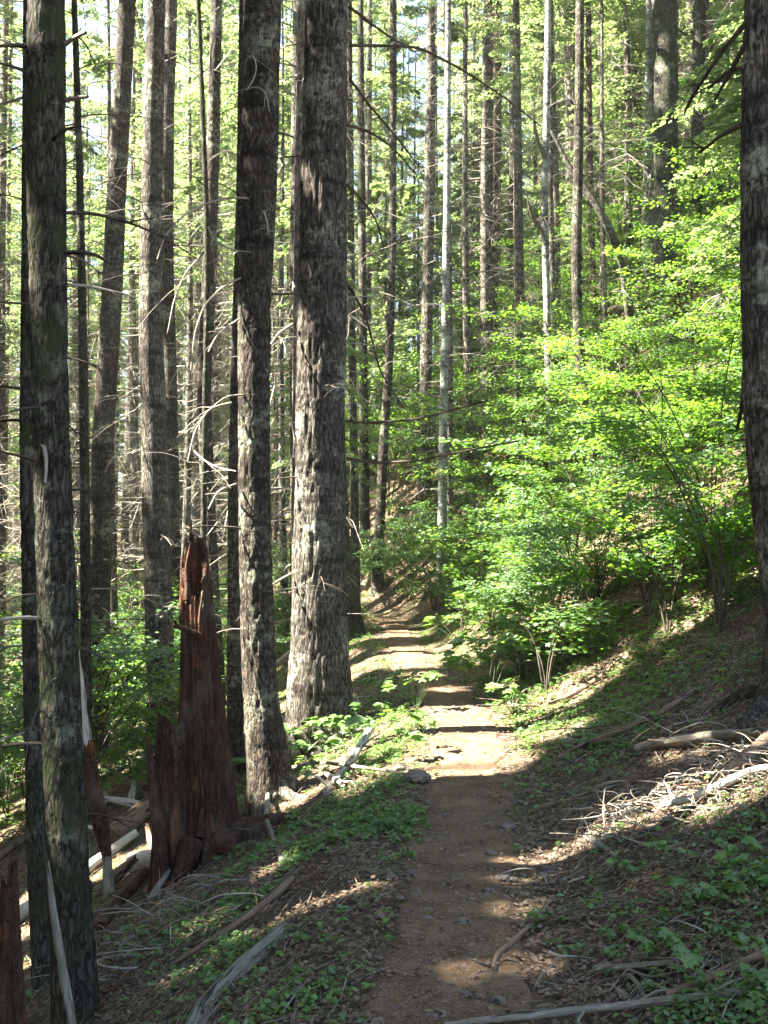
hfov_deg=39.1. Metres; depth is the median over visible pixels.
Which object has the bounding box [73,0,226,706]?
conifer tree
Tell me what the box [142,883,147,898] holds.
broken wood
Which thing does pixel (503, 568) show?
leafy shrub
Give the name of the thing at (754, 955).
fallen branch
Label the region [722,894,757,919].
curled branch
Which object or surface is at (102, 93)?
sky
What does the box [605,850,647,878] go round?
broadleaf plant
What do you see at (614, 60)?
conifer tree
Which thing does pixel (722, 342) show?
vine maple bush
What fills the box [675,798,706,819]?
curled branch
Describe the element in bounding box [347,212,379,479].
conifer tree
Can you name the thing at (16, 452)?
conifer tree
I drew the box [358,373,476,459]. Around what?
vine maple bush
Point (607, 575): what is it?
broadleaf plant
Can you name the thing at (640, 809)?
curled branch
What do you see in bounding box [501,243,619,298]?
vine maple bush
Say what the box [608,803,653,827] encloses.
curled branch
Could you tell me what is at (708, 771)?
curled branch
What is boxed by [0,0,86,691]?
conifer tree
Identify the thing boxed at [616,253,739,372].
vine maple bush
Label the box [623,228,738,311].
vine maple bush
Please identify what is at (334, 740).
broadleaf plant
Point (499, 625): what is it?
leafy shrub
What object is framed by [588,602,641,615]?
fern
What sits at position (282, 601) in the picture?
leafy shrub
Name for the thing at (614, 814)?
curled branch
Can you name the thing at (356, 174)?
young conifer
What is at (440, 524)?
vine maple bush
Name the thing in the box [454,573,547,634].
vine maple bush
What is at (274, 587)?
leafy shrub
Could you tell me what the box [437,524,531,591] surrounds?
vine maple bush
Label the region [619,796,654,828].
curled branch
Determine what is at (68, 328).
conifer tree
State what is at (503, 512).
vine maple bush
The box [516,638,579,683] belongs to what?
broadleaf plant
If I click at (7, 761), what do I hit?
leafy shrub
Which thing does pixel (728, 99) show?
conifer tree
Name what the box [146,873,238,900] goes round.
curled branch
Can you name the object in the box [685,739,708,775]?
curled branch
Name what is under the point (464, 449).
vine maple bush
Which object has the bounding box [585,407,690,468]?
vine maple bush
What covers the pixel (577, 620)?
leafy shrub
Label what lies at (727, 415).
vine maple bush
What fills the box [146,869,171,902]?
broken wood
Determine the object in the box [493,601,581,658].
broadleaf plant
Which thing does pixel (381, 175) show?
conifer tree
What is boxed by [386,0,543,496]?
conifer tree
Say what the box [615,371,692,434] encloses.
vine maple bush
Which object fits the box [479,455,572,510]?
vine maple bush
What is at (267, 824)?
fallen branch
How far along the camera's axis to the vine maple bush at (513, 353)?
21.36 m
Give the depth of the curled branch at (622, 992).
3.60 m
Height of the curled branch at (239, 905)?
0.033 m
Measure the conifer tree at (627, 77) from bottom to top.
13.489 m
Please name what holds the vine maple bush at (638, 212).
on the ground
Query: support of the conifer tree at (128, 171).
on the ground
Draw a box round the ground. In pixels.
[0,64,767,1023]
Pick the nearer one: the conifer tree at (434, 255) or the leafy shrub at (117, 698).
the leafy shrub at (117, 698)
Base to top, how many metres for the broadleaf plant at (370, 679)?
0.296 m
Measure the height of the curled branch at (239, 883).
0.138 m
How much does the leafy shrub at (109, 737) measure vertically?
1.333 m
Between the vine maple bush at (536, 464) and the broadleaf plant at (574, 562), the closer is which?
the broadleaf plant at (574, 562)
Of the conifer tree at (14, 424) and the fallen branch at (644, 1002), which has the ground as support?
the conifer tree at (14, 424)
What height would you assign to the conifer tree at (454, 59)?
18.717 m
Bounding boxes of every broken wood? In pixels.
[93,854,138,894]
[99,753,111,770]
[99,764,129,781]
[104,796,139,806]
[126,779,135,807]
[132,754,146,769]
[135,785,146,799]
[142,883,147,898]
[145,823,151,848]
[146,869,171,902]
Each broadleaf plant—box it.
[283,717,351,756]
[287,739,327,768]
[292,754,323,781]
[305,716,355,738]
[328,710,369,729]
[342,709,438,759]
[349,697,390,717]
[361,674,397,703]
[382,668,443,708]
[421,613,488,648]
[438,635,533,693]
[445,599,474,623]
[451,591,528,636]
[453,651,496,684]
[454,629,497,661]
[466,565,518,591]
[485,678,543,712]
[488,568,553,583]
[488,616,539,640]
[492,581,563,612]
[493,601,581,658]
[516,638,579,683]
[526,573,604,614]
[530,613,575,634]
[549,555,600,577]
[566,568,630,600]
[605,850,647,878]
[624,921,681,960]
[642,836,699,869]
[650,872,740,919]
[670,931,767,987]
[712,851,767,907]
[713,834,763,857]
[715,971,767,1011]
[733,922,767,953]
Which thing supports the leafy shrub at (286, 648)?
on the ground
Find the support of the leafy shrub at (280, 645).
on the ground
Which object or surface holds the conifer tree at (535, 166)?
on the ground
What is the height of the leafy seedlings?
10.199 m
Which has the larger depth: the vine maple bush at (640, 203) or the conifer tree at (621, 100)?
the conifer tree at (621, 100)
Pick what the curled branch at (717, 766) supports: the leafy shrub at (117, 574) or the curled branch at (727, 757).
the curled branch at (727, 757)
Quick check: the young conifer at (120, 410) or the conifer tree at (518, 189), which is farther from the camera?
the young conifer at (120, 410)
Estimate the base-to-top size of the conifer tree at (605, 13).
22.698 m
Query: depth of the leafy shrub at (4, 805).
12.70 m
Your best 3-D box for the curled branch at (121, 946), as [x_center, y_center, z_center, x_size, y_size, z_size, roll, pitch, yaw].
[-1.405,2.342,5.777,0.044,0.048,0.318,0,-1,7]
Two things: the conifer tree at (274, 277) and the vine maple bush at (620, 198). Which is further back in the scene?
the conifer tree at (274, 277)
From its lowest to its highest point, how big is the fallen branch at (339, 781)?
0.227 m
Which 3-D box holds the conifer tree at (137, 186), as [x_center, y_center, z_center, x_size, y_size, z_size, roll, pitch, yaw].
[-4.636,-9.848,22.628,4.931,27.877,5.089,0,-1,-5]
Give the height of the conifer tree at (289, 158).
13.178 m
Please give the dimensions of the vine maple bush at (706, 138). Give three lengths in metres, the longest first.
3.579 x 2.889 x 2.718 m
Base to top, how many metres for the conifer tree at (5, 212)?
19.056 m
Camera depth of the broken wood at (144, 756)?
13.26 m
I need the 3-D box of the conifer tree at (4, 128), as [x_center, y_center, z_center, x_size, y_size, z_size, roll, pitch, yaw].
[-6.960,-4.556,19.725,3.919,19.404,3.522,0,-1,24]
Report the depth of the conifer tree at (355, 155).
36.73 m
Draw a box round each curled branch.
[24,954,136,979]
[36,925,176,967]
[95,895,157,919]
[97,954,136,969]
[97,955,114,972]
[98,925,122,933]
[98,974,121,981]
[99,982,134,995]
[100,942,146,947]
[102,915,168,945]
[102,928,160,955]
[114,870,186,906]
[114,935,134,965]
[117,926,140,962]
[121,919,213,941]
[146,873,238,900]
[149,901,241,936]
[154,921,199,933]
[157,874,180,923]
[157,888,191,904]
[169,882,226,904]
[170,933,206,953]
[174,897,209,922]
[176,873,219,886]
[181,876,264,893]
[185,878,246,888]
[191,892,264,908]
[204,906,240,922]
[209,884,230,898]
[219,910,260,929]
[228,898,253,911]
[252,882,263,904]
[305,732,342,752]
[331,733,361,750]
[356,691,381,704]
[423,727,615,747]
[435,687,533,710]
[479,692,539,708]
[497,868,574,882]
[526,717,562,725]
[527,702,576,722]
[534,955,577,986]
[547,685,601,700]
[548,951,595,959]
[549,681,646,745]
[555,630,604,652]
[555,833,607,837]
[557,667,614,681]
[557,800,608,811]
[562,790,605,801]
[562,809,615,819]
[563,896,595,906]
[563,938,625,965]
[568,876,584,883]
[573,805,592,809]
[574,820,600,842]
[578,819,606,847]
[584,780,664,789]
[585,797,622,805]
[587,947,644,972]
[588,799,635,826]
[589,739,638,750]
[590,794,624,798]
[596,787,607,800]
[600,773,643,793]
[602,791,608,820]
[604,797,627,836]
[606,984,651,999]
[607,791,643,803]
[607,841,652,858]
[608,706,727,739]
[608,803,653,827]
[611,782,651,806]
[614,802,653,823]
[614,811,647,822]
[617,792,664,803]
[617,803,659,810]
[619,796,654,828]
[620,805,653,814]
[621,723,718,752]
[621,761,653,778]
[621,816,685,845]
[621,821,676,831]
[621,914,705,932]
[623,948,724,958]
[628,763,684,780]
[629,810,645,831]
[635,909,687,916]
[640,798,669,818]
[643,809,673,827]
[644,817,673,821]
[647,777,667,799]
[649,781,675,797]
[649,782,707,796]
[649,784,707,800]
[653,958,694,976]
[656,760,675,772]
[658,714,686,717]
[662,761,693,773]
[662,810,710,822]
[667,761,730,782]
[670,736,726,753]
[672,771,707,781]
[672,878,750,914]
[672,1007,713,1023]
[674,710,716,725]
[675,768,705,783]
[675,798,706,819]
[677,757,753,776]
[678,809,695,811]
[679,951,729,962]
[682,766,741,775]
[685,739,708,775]
[687,738,723,743]
[687,756,709,764]
[690,777,727,804]
[690,903,752,919]
[692,756,715,768]
[692,768,724,778]
[699,738,743,751]
[705,776,733,794]
[705,961,719,972]
[707,774,741,787]
[711,747,754,756]
[715,749,738,763]
[716,772,762,791]
[716,790,728,801]
[719,752,737,761]
[722,756,766,795]
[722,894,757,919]
[727,804,749,816]
[733,773,751,783]
[734,731,767,747]
[737,737,767,749]
[737,752,767,790]
[740,761,758,763]
[740,767,767,793]
[742,751,767,762]
[742,763,767,774]
[755,772,766,785]
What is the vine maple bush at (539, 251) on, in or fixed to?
on the ground
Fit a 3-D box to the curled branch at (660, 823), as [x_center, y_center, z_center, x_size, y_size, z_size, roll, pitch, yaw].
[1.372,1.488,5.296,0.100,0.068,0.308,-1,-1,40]
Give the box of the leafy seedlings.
[4,413,767,1023]
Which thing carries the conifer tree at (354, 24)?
on the ground
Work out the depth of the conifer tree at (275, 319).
37.68 m
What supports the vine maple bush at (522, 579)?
on the ground
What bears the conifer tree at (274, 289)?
on the ground
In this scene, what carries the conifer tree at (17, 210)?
on the ground
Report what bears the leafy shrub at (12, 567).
on the ground
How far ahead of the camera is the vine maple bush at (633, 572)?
9.94 m
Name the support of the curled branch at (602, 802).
on the ground
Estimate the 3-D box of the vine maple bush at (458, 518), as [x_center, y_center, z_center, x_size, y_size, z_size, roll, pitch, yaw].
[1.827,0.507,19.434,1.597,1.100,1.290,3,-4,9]
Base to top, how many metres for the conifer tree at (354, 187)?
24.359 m
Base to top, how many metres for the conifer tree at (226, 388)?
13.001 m
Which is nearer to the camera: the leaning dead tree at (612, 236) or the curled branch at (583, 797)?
the curled branch at (583, 797)
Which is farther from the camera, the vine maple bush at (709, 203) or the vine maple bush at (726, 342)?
the vine maple bush at (709, 203)
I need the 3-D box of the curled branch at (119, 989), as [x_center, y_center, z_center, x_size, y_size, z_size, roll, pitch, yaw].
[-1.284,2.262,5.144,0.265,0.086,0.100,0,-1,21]
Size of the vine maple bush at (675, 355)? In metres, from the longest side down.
3.892 x 3.249 x 3.142 m
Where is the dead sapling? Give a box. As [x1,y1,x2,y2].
[45,861,76,1023]
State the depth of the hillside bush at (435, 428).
24.81 m
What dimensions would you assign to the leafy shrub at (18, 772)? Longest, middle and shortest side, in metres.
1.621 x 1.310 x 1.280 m
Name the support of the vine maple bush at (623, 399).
on the ground
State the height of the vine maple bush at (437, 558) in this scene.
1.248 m
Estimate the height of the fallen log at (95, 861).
0.392 m
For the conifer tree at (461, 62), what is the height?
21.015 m
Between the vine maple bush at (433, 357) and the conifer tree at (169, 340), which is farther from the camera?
the vine maple bush at (433, 357)
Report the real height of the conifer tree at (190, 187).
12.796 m
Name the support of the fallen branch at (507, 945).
on the path
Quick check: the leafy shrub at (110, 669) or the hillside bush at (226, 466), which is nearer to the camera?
the leafy shrub at (110, 669)
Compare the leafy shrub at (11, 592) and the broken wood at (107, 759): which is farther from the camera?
the leafy shrub at (11, 592)
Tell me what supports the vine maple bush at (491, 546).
on the ground
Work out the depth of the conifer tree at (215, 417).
29.31 m
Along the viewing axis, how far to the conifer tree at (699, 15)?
24.07 m
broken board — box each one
[94,867,148,930]
[125,849,150,871]
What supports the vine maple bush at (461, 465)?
on the ground
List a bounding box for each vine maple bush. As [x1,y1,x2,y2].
[346,301,513,435]
[351,512,436,581]
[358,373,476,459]
[359,358,568,514]
[367,309,480,468]
[369,402,493,501]
[371,304,479,401]
[373,540,464,598]
[374,378,456,438]
[376,377,538,520]
[382,512,457,552]
[386,490,437,535]
[389,528,502,587]
[392,318,537,433]
[392,385,478,480]
[398,246,513,406]
[401,534,474,579]
[409,299,478,410]
[412,273,542,368]
[415,517,503,590]
[422,454,530,534]
[424,327,624,512]
[424,482,475,499]
[425,521,483,560]
[426,327,593,490]
[429,429,512,496]
[430,428,498,469]
[433,315,509,390]
[434,303,513,399]
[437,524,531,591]
[438,237,619,356]
[438,285,556,429]
[438,404,694,565]
[439,299,741,518]
[440,276,536,350]
[441,221,588,345]
[442,508,515,550]
[452,256,586,393]
[452,544,525,597]
[453,343,571,460]
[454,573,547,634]
[457,222,607,325]
[457,323,740,496]
[459,478,560,523]
[461,503,534,568]
[466,527,546,582]
[470,505,615,577]
[471,296,543,363]
[471,453,558,489]
[473,299,694,437]
[473,331,712,514]
[474,492,683,617]
[475,454,677,579]
[476,494,562,555]
[477,292,642,415]
[478,244,607,341]
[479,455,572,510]
[480,482,526,505]
[482,456,545,502]
[484,428,555,476]
[485,306,737,509]
[485,307,687,481]
[485,487,614,623]
[492,440,659,540]
[495,537,601,611]
[496,411,556,467]
[496,433,583,501]
[496,461,613,546]
[497,319,677,484]
[499,225,598,342]
[500,222,640,309]
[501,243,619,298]
[509,297,712,406]
[512,341,688,494]
[518,413,579,462]
[524,200,642,300]
[525,250,713,395]
[525,403,758,632]
[527,179,642,298]
[532,133,647,280]
[533,403,588,476]
[534,438,630,491]
[535,186,699,339]
[536,297,744,528]
[539,495,589,534]
[542,482,612,527]
[543,296,714,413]
[548,159,729,311]
[549,452,628,494]
[552,399,645,482]
[552,476,751,634]
[555,378,698,459]
[562,412,711,500]
[563,309,745,528]
[571,141,688,268]
[577,397,650,469]
[582,275,730,380]
[584,304,741,396]
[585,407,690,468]
[586,147,736,340]
[586,534,710,616]
[592,110,726,216]
[592,499,736,593]
[599,175,688,236]
[599,189,686,270]
[604,205,740,429]
[605,444,753,592]
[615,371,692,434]
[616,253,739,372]
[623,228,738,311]
[626,375,737,467]
[631,150,739,201]
[635,101,690,201]
[635,159,740,322]
[636,77,726,208]
[636,104,722,208]
[637,142,739,300]
[641,126,727,199]
[646,504,750,569]
[650,364,733,417]
[652,371,738,426]
[653,449,728,503]
[668,170,739,296]
[668,370,747,474]
[677,376,739,443]
[678,101,727,188]
[679,93,737,243]
[679,149,739,255]
[685,326,741,347]
[685,402,745,464]
[686,404,742,452]
[688,347,741,396]
[695,320,741,415]
[697,385,744,436]
[698,268,739,285]
[698,316,741,359]
[700,243,737,283]
[700,292,741,347]
[701,319,740,378]
[702,432,751,517]
[703,165,739,199]
[705,306,740,322]
[721,159,740,212]
[722,272,741,351]
[725,297,739,315]
[729,448,745,460]
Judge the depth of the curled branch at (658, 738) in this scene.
6.16 m
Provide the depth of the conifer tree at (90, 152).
59.05 m
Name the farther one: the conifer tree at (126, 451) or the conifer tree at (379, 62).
the conifer tree at (379, 62)
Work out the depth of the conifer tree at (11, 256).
52.00 m
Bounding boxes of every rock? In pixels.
[386,762,410,775]
[401,769,431,782]
[484,850,497,854]
[495,874,509,882]
[499,821,515,829]
[559,737,577,747]
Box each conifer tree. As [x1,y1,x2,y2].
[0,0,22,560]
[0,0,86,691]
[0,0,87,680]
[0,0,100,763]
[0,0,161,821]
[0,0,161,990]
[0,0,200,1023]
[0,1,79,718]
[0,18,18,614]
[0,33,71,615]
[0,50,20,511]
[0,53,21,568]
[0,61,21,655]
[0,83,130,694]
[4,132,99,688]
[6,48,70,597]
[6,213,20,615]
[6,241,79,656]
[7,1,94,513]
[7,97,21,590]
[8,153,19,425]
[8,162,20,546]
[8,202,21,531]
[8,232,19,544]
[9,76,98,531]
[11,0,135,607]
[16,237,91,538]
[19,20,101,308]
[65,0,205,717]
[65,0,278,623]
[66,81,127,519]
[66,151,135,617]
[67,0,201,623]
[67,0,276,762]
[68,0,184,760]
[68,0,202,573]
[68,135,100,330]
[69,96,128,477]
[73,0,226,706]
[85,13,179,552]
[91,2,236,540]
[118,243,141,531]
[120,0,237,608]
[120,248,184,542]
[123,176,141,518]
[124,0,293,705]
[124,2,207,522]
[126,0,280,543]
[127,0,237,401]
[134,0,292,604]
[137,0,341,816]
[139,37,231,555]
[142,3,284,551]
[157,0,302,777]
[172,0,428,638]
[173,32,236,659]
[174,0,238,518]
[174,1,236,542]
[176,0,238,536]
[176,3,289,515]
[179,132,234,522]
[179,153,187,512]
[180,0,284,363]
[193,140,236,534]
[203,7,284,521]
[214,0,366,670]
[216,0,291,640]
[217,100,290,508]
[221,245,231,540]
[223,0,383,399]
[226,0,564,763]
[230,171,286,408]
[231,138,289,561]
[232,0,292,433]
[232,161,290,530]
[269,165,290,516]
[270,0,386,532]
[270,72,348,478]
[270,136,290,479]
[270,246,285,482]
[271,26,355,434]
[274,5,292,353]
[274,29,291,382]
[285,0,439,483]
[289,31,372,637]
[345,0,387,547]
[345,0,415,600]
[346,0,442,486]
[346,31,383,407]
[346,93,381,485]
[347,6,422,460]
[347,12,412,453]
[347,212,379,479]
[348,0,443,475]
[349,0,431,594]
[354,0,453,464]
[370,0,461,506]
[370,0,528,541]
[371,157,410,381]
[373,36,442,432]
[374,0,512,596]
[375,5,443,431]
[375,106,422,455]
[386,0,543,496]
[397,0,472,429]
[397,0,555,444]
[405,0,507,345]
[408,58,470,345]
[408,167,458,378]
[412,7,470,279]
[415,11,507,427]
[419,7,508,268]
[420,0,535,388]
[423,1,523,304]
[439,0,507,331]
[439,58,481,259]
[451,0,575,447]
[454,0,538,412]
[468,122,523,367]
[479,0,641,361]
[489,0,600,493]
[491,0,617,395]
[498,2,541,367]
[500,1,610,327]
[501,7,538,250]
[501,12,565,305]
[502,0,616,345]
[502,1,593,343]
[502,23,538,366]
[503,9,538,248]
[504,0,642,324]
[504,7,621,327]
[504,17,538,274]
[520,4,621,126]
[521,14,633,229]
[526,0,645,494]
[536,5,642,282]
[541,0,674,415]
[553,0,623,307]
[560,3,628,336]
[561,0,685,272]
[561,1,643,319]
[584,0,728,347]
[584,11,619,203]
[597,0,726,235]
[604,2,680,212]
[605,0,737,379]
[605,11,642,203]
[618,0,692,273]
[620,0,687,167]
[638,0,693,164]
[641,0,693,212]
[642,0,730,292]
[642,1,692,148]
[675,0,767,742]
[677,0,727,218]
[678,0,724,168]
[683,0,737,233]
[686,0,741,262]
[690,0,728,135]
[703,0,739,160]
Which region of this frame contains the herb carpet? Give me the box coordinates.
[0,283,767,1023]
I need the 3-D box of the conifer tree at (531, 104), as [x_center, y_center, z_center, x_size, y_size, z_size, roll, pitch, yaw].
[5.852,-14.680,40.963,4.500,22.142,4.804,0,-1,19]
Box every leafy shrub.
[0,529,227,769]
[0,542,226,705]
[0,611,144,760]
[0,614,226,755]
[0,639,226,788]
[0,640,23,770]
[0,661,21,735]
[0,679,21,784]
[0,704,24,823]
[0,718,23,797]
[0,723,23,815]
[0,734,24,817]
[1,560,226,740]
[1,700,125,743]
[2,637,21,654]
[3,640,22,721]
[6,559,20,601]
[6,569,21,628]
[6,600,18,626]
[6,623,21,668]
[6,638,178,725]
[7,594,21,612]
[13,617,143,638]
[16,515,143,609]
[75,554,224,697]
[76,581,226,639]
[79,595,290,722]
[92,634,179,704]
[92,644,179,762]
[119,623,144,668]
[126,575,287,660]
[129,622,226,703]
[174,646,226,674]
[220,585,282,644]
[271,535,289,555]
[273,563,289,595]
[273,595,288,646]
[274,591,289,606]
[274,593,289,635]
[274,595,289,655]
[275,624,288,649]
[275,645,288,659]
[276,625,288,652]
[359,534,396,559]
[359,546,414,593]
[360,560,395,577]
[361,595,378,618]
[362,605,381,622]
[365,527,417,568]
[393,572,434,602]
[403,521,530,606]
[404,541,461,567]
[407,572,458,611]
[410,498,503,533]
[417,560,479,612]
[422,567,482,603]
[425,563,487,613]
[437,579,507,631]
[448,540,497,573]
[451,581,644,693]
[459,611,557,681]
[462,558,528,619]
[475,554,571,607]
[477,602,543,640]
[478,590,560,656]
[550,508,654,597]
[551,601,640,659]
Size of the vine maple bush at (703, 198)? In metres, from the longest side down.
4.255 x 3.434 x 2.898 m
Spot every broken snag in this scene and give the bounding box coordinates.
[0,853,26,1023]
[76,593,114,898]
[146,519,304,896]
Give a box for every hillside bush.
[213,348,404,469]
[213,427,288,495]
[213,449,289,511]
[270,361,377,430]
[270,459,289,489]
[271,409,402,506]
[289,397,379,485]
[345,359,437,516]
[345,365,438,491]
[346,341,436,472]
[358,396,437,464]
[400,408,481,456]
[475,302,563,346]
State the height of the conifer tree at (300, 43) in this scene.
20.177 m
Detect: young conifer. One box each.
[5,257,21,642]
[7,341,68,548]
[65,34,141,532]
[67,159,97,483]
[68,267,141,546]
[70,143,142,539]
[72,353,141,530]
[92,296,140,547]
[117,280,181,559]
[120,352,184,552]
[139,394,184,526]
[175,282,228,534]
[177,215,233,533]
[181,361,229,529]
[225,320,289,519]
[269,191,289,432]
[270,167,397,602]
[275,0,405,464]
[345,150,439,481]
[345,301,376,463]
[354,35,458,459]
[356,154,472,472]
[432,108,528,390]
[433,111,507,385]
[452,4,540,376]
[455,108,539,367]
[523,10,611,295]
[538,131,612,309]
[584,0,692,266]
[592,0,690,270]
[593,92,643,294]
[644,0,743,339]
[658,0,743,313]
[665,1,743,290]
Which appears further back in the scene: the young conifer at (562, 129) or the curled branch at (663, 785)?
the young conifer at (562, 129)
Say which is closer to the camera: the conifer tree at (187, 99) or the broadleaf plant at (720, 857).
the broadleaf plant at (720, 857)
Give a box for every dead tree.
[167,0,235,645]
[550,129,642,404]
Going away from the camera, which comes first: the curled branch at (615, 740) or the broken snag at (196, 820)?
the curled branch at (615, 740)
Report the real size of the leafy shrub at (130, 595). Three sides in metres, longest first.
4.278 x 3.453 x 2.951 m
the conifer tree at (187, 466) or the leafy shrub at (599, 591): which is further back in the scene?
the conifer tree at (187, 466)
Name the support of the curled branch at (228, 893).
on the ground
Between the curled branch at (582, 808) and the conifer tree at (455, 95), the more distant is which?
the conifer tree at (455, 95)
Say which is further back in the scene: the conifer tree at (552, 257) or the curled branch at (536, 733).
the conifer tree at (552, 257)
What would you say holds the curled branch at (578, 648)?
on the ground
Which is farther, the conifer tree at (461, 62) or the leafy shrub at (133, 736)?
the conifer tree at (461, 62)
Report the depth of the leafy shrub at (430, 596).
19.24 m
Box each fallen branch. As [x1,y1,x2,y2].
[170,875,294,964]
[238,761,404,861]
[276,650,289,667]
[309,721,380,794]
[324,772,355,786]
[444,977,746,1023]
[463,901,549,971]
[532,772,662,809]
[546,653,626,705]
[557,686,696,758]
[581,833,620,858]
[594,956,767,976]
[627,974,648,1012]
[634,727,767,751]
[660,764,767,807]
[665,940,766,994]
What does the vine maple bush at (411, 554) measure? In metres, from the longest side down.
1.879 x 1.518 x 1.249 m
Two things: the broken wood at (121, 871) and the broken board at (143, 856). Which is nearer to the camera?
the broken wood at (121, 871)
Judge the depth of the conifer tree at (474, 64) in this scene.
31.99 m
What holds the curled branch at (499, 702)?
on the ground
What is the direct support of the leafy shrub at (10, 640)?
on the ground
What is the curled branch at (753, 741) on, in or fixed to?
on the ground
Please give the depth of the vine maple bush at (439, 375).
26.90 m
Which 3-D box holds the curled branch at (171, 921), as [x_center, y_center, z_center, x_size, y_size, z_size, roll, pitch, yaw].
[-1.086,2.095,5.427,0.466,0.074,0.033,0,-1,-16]
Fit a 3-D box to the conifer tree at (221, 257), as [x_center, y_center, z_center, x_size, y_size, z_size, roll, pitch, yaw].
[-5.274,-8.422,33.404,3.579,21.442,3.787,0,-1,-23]
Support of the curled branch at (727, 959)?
on the ground
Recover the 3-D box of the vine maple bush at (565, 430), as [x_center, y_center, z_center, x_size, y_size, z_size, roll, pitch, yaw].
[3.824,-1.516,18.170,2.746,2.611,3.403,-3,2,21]
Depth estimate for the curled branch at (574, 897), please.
4.52 m
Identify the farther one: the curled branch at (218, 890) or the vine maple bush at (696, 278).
the vine maple bush at (696, 278)
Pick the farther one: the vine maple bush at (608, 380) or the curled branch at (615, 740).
the vine maple bush at (608, 380)
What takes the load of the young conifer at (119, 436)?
on the ground
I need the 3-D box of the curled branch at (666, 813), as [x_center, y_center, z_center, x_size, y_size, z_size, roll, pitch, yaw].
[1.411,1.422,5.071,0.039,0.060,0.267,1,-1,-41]
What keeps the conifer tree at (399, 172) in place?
on the ground
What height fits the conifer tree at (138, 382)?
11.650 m
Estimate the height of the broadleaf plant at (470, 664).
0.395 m
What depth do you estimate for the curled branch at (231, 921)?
5.26 m
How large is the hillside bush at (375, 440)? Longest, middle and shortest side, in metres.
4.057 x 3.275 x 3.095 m
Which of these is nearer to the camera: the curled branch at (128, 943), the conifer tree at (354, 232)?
the curled branch at (128, 943)
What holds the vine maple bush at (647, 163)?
on the ground
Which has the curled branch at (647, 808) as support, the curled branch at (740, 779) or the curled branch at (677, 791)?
the curled branch at (677, 791)
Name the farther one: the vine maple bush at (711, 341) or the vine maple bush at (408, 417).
the vine maple bush at (408, 417)
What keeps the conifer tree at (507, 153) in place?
on the ground
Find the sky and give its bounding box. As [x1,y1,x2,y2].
[0,0,615,518]
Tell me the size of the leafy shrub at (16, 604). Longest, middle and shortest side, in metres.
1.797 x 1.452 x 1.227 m
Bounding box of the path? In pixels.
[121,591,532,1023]
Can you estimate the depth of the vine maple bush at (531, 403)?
16.55 m
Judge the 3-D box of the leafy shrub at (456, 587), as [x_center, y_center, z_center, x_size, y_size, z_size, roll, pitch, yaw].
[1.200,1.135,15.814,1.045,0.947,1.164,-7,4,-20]
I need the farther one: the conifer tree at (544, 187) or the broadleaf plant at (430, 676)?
the conifer tree at (544, 187)
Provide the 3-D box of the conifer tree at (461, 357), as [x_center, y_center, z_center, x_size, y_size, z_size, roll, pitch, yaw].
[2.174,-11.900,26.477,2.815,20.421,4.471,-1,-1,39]
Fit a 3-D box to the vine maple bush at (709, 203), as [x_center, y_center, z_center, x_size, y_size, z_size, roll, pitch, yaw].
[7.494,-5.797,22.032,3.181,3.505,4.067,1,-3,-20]
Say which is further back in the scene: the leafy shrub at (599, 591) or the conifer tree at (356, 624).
the conifer tree at (356, 624)
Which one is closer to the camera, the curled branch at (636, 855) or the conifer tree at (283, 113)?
the curled branch at (636, 855)
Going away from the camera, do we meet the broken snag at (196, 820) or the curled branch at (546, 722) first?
the broken snag at (196, 820)
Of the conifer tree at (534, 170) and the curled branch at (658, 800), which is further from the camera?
the conifer tree at (534, 170)
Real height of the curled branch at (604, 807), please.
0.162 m
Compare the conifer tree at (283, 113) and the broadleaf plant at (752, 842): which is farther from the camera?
the conifer tree at (283, 113)
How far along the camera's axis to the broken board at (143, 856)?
8.73 m
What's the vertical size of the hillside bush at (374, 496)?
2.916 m
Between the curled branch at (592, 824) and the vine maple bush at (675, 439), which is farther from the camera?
the vine maple bush at (675, 439)
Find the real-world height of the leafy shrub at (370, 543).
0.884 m
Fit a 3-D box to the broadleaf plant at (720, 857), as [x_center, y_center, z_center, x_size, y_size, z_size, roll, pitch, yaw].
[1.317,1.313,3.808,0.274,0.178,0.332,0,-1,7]
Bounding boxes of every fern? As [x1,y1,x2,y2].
[232,757,245,765]
[530,632,582,643]
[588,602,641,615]
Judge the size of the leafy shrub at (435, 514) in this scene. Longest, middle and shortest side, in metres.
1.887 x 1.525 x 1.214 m
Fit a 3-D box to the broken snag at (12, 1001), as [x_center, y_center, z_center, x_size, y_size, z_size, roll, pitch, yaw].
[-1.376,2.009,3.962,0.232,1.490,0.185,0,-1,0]
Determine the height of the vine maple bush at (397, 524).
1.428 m
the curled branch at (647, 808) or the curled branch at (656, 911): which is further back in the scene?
the curled branch at (647, 808)
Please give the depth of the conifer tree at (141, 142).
30.27 m
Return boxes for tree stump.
[419,554,455,601]
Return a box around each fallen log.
[0,833,25,860]
[20,829,138,921]
[110,796,149,844]
[184,922,293,1023]
[360,540,418,589]
[707,730,767,784]
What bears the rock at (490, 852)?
on the ground
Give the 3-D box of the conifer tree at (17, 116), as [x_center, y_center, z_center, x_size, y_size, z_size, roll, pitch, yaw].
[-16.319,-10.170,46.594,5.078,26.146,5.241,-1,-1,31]
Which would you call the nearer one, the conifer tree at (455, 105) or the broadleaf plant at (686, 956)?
the broadleaf plant at (686, 956)
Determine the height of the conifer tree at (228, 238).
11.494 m

